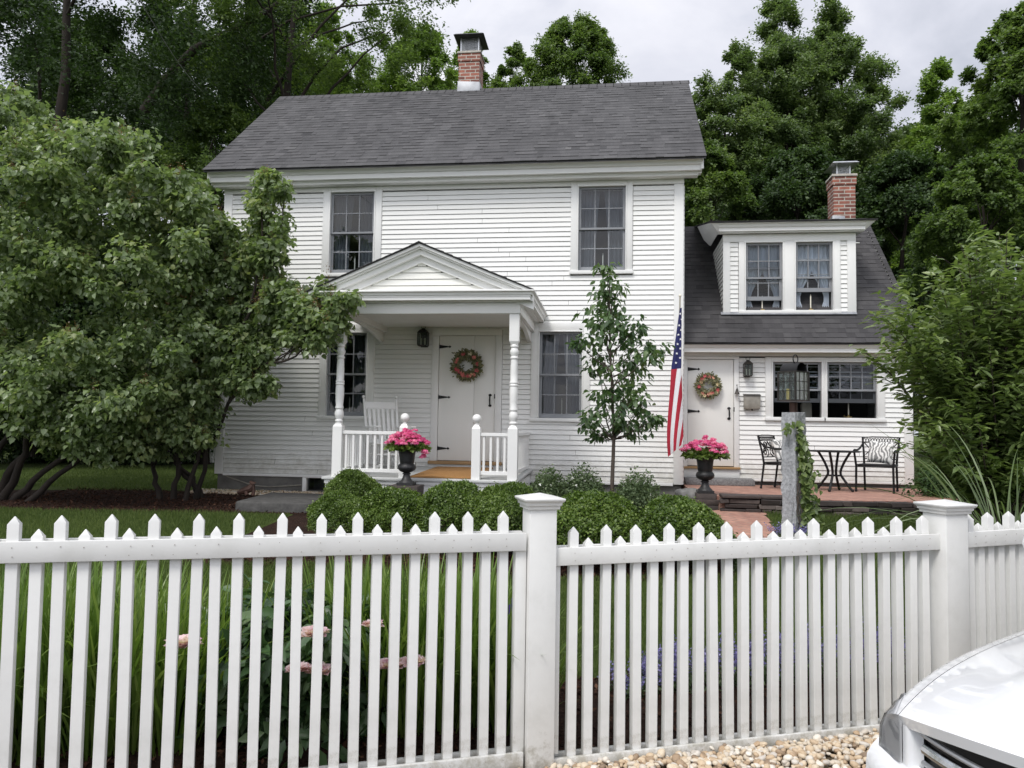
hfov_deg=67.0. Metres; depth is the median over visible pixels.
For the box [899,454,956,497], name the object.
yew bush
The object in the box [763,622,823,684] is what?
salvia
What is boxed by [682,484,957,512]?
patio
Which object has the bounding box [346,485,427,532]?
boxwood
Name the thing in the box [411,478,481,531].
boxwood
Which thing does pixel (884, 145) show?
ash tree
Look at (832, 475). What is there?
patio table
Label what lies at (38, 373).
lilac bush
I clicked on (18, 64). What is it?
forest tree
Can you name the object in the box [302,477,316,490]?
basement window
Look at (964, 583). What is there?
picket fence
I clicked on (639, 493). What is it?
perennial
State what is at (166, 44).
overhead wire
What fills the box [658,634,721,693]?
salvia
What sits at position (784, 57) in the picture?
ash tree
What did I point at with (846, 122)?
ash tree
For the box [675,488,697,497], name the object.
boulder
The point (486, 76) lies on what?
maple tree
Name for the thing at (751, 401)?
letter box
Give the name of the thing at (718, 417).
door
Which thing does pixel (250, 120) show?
forest tree
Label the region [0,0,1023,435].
sky
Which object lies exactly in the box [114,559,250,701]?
daylily
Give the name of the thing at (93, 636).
daylily
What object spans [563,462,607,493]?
perennial
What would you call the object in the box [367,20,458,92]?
maple tree
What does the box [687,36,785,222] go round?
ash tree
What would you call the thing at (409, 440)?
potted geranium
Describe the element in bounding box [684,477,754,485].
door step
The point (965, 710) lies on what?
parked car
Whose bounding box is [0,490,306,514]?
tree bed
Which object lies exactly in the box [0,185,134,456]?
understory tree
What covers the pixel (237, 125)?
maple tree
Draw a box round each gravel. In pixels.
[190,488,323,494]
[519,728,878,767]
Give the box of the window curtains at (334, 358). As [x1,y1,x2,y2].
[330,335,364,411]
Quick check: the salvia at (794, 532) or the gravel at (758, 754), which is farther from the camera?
the salvia at (794, 532)
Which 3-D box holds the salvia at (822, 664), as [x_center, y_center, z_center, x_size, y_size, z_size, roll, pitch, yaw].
[2.001,1.720,4.932,0.417,0.414,0.387,0,-3,7]
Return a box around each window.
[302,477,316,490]
[316,324,374,419]
[320,186,382,276]
[529,323,589,421]
[569,180,632,274]
[744,241,783,309]
[765,357,825,420]
[794,240,834,309]
[824,357,886,421]
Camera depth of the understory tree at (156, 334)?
17.75 m
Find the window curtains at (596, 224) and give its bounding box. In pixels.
[581,190,622,266]
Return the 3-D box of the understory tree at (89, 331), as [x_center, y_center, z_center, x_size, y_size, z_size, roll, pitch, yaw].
[-9.323,-1.163,18.414,4.365,5.794,3.515,0,-3,7]
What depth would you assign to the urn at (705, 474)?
10.37 m
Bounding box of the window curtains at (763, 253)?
[746,245,778,307]
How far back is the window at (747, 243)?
13.02 m
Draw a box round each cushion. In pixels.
[771,439,781,460]
[867,440,894,464]
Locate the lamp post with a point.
(789, 454)
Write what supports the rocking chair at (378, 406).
on the house
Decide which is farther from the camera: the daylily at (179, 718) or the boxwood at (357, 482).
the boxwood at (357, 482)
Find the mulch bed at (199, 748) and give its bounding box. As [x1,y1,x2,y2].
[11,653,918,767]
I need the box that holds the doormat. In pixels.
[410,466,492,478]
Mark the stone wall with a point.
(739, 504)
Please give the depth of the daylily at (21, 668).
3.70 m
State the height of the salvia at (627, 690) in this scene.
0.241 m
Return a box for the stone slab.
[235,492,322,512]
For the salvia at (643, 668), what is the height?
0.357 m
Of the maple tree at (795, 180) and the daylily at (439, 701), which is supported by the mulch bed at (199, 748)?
the daylily at (439, 701)
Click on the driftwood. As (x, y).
(247, 489)
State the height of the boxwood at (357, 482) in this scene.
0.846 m
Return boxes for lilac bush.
[0,78,220,501]
[131,162,365,500]
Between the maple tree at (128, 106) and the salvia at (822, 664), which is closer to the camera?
the salvia at (822, 664)
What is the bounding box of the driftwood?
[237,481,255,495]
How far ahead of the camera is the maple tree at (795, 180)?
19.78 m
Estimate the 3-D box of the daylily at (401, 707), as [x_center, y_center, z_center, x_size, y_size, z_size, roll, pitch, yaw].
[-0.625,1.358,4.244,1.252,1.007,1.155,0,-3,16]
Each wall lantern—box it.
[417,327,429,346]
[743,357,752,376]
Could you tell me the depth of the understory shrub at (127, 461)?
19.40 m
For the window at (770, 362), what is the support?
in the house
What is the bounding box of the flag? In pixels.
[667,294,683,456]
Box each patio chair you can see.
[757,435,809,488]
[853,436,900,493]
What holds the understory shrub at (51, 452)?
on the lawn at (5, 465)
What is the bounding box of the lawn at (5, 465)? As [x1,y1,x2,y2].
[0,436,936,681]
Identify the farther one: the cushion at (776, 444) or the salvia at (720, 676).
the cushion at (776, 444)
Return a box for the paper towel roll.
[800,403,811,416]
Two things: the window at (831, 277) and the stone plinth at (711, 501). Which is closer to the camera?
the stone plinth at (711, 501)
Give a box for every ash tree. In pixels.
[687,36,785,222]
[719,0,850,213]
[777,0,914,264]
[850,90,921,269]
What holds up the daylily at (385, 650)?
on the mulch bed at (199, 748)
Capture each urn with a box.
[396,447,415,485]
[696,457,714,493]
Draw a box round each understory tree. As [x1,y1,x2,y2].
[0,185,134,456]
[0,186,56,424]
[4,170,138,312]
[14,219,170,439]
[123,288,216,458]
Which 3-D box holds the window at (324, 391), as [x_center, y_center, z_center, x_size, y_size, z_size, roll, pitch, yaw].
[-2.768,-0.208,13.008,0.974,1.602,0.165,0,-3,7]
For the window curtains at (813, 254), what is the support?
attached to the house
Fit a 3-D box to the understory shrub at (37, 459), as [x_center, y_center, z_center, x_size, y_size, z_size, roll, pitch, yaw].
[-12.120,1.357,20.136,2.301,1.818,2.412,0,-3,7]
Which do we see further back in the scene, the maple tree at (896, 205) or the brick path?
the maple tree at (896, 205)
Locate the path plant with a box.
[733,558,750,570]
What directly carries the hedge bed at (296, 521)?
on the lawn at (5, 465)
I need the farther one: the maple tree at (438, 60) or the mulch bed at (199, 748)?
the maple tree at (438, 60)
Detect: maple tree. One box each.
[0,0,110,194]
[0,0,337,462]
[19,0,319,238]
[132,0,470,113]
[153,92,250,464]
[223,0,382,122]
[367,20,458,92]
[445,28,490,89]
[488,40,532,87]
[507,9,631,86]
[684,139,757,226]
[715,144,884,238]
[855,147,999,476]
[890,56,1015,358]
[896,149,1023,375]
[928,0,1023,295]
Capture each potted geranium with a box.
[383,428,431,458]
[679,435,729,460]
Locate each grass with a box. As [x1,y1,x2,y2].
[784,420,1023,560]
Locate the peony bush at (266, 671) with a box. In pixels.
[163,573,425,767]
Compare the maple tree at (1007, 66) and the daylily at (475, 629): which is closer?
the daylily at (475, 629)
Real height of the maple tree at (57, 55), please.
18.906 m
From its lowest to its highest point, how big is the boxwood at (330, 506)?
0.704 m
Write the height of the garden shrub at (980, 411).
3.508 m
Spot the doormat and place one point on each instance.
(450, 472)
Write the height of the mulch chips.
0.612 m
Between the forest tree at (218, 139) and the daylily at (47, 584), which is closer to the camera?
the daylily at (47, 584)
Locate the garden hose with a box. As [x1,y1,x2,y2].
[222,474,301,486]
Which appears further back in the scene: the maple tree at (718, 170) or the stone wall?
the maple tree at (718, 170)
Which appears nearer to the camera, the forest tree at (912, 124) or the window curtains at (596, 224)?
the window curtains at (596, 224)
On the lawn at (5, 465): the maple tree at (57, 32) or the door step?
the maple tree at (57, 32)
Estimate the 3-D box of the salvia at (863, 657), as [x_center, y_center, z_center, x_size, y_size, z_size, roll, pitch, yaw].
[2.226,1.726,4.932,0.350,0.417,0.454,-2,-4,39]
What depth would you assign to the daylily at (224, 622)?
4.09 m
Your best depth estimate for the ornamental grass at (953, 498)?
6.47 m
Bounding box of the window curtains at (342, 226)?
[334,195,372,269]
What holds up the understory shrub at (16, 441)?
on the lawn at (5, 465)
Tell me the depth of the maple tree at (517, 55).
29.60 m
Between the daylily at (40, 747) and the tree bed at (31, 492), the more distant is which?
the tree bed at (31, 492)
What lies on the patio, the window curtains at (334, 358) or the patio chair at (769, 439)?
the patio chair at (769, 439)
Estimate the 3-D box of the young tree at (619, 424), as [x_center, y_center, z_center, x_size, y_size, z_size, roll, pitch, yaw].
[1.388,0.165,10.127,1.467,3.459,1.170,0,-3,7]
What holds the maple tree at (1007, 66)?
on the lawn at (5, 465)
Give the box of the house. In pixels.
[202,32,916,512]
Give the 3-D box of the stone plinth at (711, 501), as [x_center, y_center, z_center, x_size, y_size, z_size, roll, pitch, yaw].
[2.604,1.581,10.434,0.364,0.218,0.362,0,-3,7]
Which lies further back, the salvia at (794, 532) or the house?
the house
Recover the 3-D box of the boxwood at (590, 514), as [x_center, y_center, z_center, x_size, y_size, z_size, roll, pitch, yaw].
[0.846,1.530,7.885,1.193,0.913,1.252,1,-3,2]
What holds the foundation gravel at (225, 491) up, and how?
on the tree bed at (31, 492)
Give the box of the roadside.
[607,747,866,767]
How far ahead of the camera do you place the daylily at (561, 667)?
4.09 m
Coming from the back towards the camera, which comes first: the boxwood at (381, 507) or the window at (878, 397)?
the window at (878, 397)
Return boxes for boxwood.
[305,489,369,533]
[323,467,384,499]
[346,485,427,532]
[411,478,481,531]
[471,480,533,554]
[556,488,644,565]
[636,492,737,569]
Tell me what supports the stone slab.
on the tree bed at (31, 492)
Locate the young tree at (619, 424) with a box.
[565,262,675,493]
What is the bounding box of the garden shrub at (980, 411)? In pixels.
[849,224,1023,524]
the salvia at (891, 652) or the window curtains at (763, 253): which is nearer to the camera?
the salvia at (891, 652)
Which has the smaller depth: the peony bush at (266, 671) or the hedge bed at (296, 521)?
the peony bush at (266, 671)
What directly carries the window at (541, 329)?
in the house
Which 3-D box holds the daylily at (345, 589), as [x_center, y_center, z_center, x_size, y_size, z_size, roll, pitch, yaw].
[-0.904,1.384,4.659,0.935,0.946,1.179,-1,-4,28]
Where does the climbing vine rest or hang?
attached to the lamp post
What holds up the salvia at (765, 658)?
on the mulch bed at (199, 748)
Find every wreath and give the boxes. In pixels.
[449,348,483,381]
[693,371,722,399]
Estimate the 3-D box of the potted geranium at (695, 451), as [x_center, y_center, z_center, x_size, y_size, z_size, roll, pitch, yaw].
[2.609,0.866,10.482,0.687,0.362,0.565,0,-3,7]
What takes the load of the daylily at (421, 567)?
on the mulch bed at (199, 748)
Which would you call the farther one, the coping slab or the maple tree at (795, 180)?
the maple tree at (795, 180)
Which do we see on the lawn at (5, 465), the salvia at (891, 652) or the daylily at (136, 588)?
the daylily at (136, 588)
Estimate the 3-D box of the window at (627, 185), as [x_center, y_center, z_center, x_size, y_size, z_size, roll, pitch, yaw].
[1.461,-2.559,12.616,1.024,1.562,0.165,0,-3,7]
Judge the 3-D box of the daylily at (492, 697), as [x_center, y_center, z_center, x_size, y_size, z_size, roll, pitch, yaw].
[-0.054,1.418,4.126,1.092,0.880,0.967,-2,-4,42]
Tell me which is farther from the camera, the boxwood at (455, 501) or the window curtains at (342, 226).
the window curtains at (342, 226)
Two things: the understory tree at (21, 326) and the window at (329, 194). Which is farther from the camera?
the understory tree at (21, 326)
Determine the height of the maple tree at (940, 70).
13.032 m
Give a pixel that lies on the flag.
(675, 435)
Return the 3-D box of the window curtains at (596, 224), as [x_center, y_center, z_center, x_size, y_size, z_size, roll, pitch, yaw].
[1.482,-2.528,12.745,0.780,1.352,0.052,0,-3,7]
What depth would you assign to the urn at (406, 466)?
10.17 m
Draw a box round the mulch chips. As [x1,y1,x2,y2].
[0,487,918,767]
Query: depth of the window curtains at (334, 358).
13.13 m
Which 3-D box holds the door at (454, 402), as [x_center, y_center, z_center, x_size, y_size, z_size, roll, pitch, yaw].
[-0.752,0.185,12.694,1.175,2.180,0.118,0,-3,7]
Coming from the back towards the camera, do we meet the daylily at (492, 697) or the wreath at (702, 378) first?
the wreath at (702, 378)
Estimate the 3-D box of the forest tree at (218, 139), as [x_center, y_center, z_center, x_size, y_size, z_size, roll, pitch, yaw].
[-16.479,-7.685,38.608,11.342,21.597,10.667,0,-3,7]
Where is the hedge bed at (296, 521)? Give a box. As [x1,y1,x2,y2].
[182,515,735,580]
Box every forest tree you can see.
[0,16,151,234]
[0,128,22,210]
[105,13,249,223]
[202,63,360,295]
[882,119,1006,436]
[927,120,1019,354]
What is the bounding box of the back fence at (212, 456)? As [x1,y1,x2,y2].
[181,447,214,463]
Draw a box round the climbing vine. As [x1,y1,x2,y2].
[780,420,824,535]
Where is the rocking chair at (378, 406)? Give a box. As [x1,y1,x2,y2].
[362,395,416,468]
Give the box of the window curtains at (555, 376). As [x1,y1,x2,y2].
[542,335,578,413]
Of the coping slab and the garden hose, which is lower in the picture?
the coping slab
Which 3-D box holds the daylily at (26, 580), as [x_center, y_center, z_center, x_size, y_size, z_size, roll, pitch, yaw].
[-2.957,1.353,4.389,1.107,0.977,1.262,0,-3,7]
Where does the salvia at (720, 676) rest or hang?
on the mulch bed at (199, 748)
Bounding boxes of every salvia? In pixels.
[597,657,661,702]
[641,644,691,695]
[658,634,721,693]
[675,642,736,690]
[718,631,780,688]
[749,621,808,684]
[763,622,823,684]
[764,522,807,536]
[793,622,850,682]
[836,629,891,678]
[862,612,905,676]
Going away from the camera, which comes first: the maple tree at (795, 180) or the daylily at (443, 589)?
the daylily at (443, 589)
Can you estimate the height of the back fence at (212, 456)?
0.910 m
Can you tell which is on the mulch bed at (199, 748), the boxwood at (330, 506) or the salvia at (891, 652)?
the salvia at (891, 652)
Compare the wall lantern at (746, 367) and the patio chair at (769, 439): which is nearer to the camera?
the patio chair at (769, 439)
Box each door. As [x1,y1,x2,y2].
[429,329,502,461]
[684,356,738,466]
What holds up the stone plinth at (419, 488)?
on the hedge bed at (296, 521)
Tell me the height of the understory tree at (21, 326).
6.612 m
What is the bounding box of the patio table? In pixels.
[809,450,860,491]
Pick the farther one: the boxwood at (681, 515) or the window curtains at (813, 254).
the window curtains at (813, 254)
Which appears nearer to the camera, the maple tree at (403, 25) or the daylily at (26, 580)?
the daylily at (26, 580)
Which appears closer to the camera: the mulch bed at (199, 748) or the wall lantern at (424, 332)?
the mulch bed at (199, 748)
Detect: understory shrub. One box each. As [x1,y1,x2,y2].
[0,426,29,463]
[0,426,71,463]
[21,429,131,464]
[90,441,187,464]
[145,448,214,463]
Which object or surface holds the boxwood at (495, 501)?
on the hedge bed at (296, 521)
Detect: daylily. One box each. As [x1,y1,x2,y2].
[0,532,164,649]
[0,560,221,760]
[0,561,164,759]
[0,562,100,611]
[0,562,114,765]
[0,563,119,603]
[0,564,73,690]
[23,560,208,666]
[24,559,250,754]
[68,561,288,756]
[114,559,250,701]
[118,567,290,732]
[223,555,439,657]
[283,554,493,736]
[290,558,495,739]
[302,555,427,616]
[345,552,511,734]
[346,553,495,632]
[381,552,578,728]
[400,553,510,627]
[423,554,610,735]
[471,606,610,708]
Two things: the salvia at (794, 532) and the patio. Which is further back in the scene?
the patio
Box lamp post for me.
[777,354,809,531]
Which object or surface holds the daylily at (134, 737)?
on the mulch bed at (199, 748)
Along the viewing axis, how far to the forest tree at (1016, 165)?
32.69 m
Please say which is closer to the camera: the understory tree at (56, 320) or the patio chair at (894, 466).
the patio chair at (894, 466)
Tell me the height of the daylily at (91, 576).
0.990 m
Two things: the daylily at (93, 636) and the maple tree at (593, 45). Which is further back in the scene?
the maple tree at (593, 45)
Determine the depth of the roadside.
3.81 m
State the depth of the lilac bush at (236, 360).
11.19 m
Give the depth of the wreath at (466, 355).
12.61 m
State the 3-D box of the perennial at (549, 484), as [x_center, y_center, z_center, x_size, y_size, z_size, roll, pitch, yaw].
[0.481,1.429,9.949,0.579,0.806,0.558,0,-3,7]
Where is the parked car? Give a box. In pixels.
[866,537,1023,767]
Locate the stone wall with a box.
[719,498,977,515]
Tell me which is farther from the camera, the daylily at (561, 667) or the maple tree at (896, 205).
the maple tree at (896, 205)
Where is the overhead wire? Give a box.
[140,1,202,91]
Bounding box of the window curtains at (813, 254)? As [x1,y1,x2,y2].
[796,245,828,306]
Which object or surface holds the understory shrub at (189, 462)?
on the lawn at (5, 465)
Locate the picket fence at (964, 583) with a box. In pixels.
[0,493,1023,767]
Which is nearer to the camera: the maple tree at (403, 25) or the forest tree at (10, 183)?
the maple tree at (403, 25)
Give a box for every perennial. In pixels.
[529,464,570,497]
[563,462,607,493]
[614,466,661,512]
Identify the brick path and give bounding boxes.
[712,510,774,537]
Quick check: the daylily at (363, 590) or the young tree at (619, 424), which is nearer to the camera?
the daylily at (363, 590)
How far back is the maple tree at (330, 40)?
29.57 m
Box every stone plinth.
[387,484,423,519]
[692,493,718,509]
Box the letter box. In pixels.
[743,394,760,410]
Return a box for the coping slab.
[719,493,781,498]
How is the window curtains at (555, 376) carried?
attached to the house
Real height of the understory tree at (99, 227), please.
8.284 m
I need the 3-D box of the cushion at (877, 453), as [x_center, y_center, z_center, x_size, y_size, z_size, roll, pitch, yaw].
[5.532,1.025,11.610,0.350,0.350,0.150,3,-21,35]
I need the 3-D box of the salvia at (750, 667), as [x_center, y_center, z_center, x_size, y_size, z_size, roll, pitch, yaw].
[1.481,1.743,4.827,0.425,0.368,0.400,0,-3,7]

